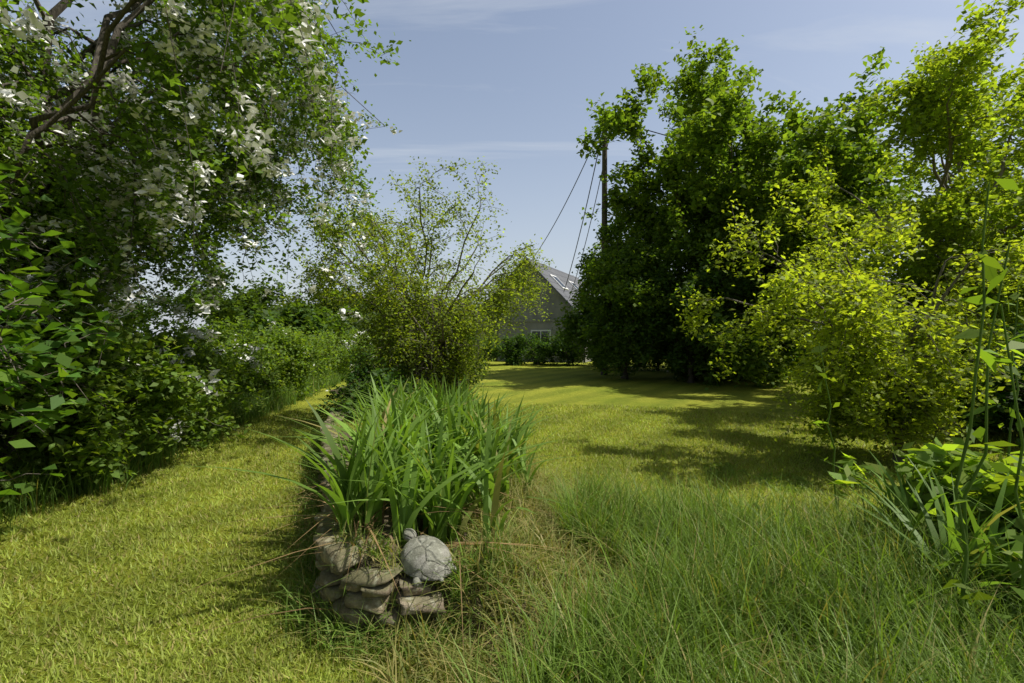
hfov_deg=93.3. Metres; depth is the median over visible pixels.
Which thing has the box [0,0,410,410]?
hawthorn tree
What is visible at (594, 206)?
overhead wires
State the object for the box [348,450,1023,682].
rough grass
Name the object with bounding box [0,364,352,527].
grass
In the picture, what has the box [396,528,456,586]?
stone tortoise
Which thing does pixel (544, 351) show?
boundary bushes
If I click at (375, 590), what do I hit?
dry stone wall
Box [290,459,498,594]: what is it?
wall top tufts
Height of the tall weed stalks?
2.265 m
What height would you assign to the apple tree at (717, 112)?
13.793 m
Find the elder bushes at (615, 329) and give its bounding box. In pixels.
[546,197,781,384]
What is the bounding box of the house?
[470,258,590,362]
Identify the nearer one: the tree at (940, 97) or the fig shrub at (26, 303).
the fig shrub at (26, 303)
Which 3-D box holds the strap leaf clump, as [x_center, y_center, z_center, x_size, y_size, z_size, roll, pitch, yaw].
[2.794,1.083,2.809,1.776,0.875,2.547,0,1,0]
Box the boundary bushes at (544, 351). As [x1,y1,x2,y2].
[463,274,1023,447]
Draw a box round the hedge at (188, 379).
[0,273,378,510]
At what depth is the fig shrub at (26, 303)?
3.15 m
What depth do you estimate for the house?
29.82 m
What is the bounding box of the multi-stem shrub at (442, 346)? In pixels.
[275,156,555,407]
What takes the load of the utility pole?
on the ground at (558, 383)
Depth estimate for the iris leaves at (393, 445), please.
3.21 m
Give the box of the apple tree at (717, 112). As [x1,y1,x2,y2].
[576,25,926,389]
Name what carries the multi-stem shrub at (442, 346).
on the ground at (558, 383)
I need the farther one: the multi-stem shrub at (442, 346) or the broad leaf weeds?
the multi-stem shrub at (442, 346)
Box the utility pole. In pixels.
[601,119,607,374]
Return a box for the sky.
[0,0,1023,336]
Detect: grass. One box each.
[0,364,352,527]
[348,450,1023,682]
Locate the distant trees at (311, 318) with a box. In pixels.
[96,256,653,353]
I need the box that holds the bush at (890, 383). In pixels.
[669,181,1023,463]
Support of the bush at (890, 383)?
on the ground at (558, 383)
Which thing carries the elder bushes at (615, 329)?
on the ground at (558, 383)
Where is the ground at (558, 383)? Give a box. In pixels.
[0,337,1023,682]
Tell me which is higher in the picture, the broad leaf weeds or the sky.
the sky
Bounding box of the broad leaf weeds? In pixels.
[827,437,1023,587]
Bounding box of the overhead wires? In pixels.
[531,129,933,297]
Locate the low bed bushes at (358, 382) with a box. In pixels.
[313,337,492,422]
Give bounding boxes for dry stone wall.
[311,409,458,643]
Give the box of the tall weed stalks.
[810,179,1023,663]
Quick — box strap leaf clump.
[812,438,1023,622]
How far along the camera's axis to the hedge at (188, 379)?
5.25 m
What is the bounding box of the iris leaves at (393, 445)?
[178,372,583,547]
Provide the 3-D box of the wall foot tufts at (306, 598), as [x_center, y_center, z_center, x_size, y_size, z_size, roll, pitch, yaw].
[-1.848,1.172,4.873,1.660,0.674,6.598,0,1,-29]
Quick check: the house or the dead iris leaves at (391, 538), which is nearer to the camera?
the dead iris leaves at (391, 538)
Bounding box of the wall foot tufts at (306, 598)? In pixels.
[243,407,546,681]
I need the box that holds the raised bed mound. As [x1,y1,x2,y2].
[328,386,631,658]
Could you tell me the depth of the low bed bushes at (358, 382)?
7.43 m
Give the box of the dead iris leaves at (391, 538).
[110,448,572,659]
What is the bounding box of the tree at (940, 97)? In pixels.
[749,0,1023,353]
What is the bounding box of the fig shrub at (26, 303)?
[0,163,119,497]

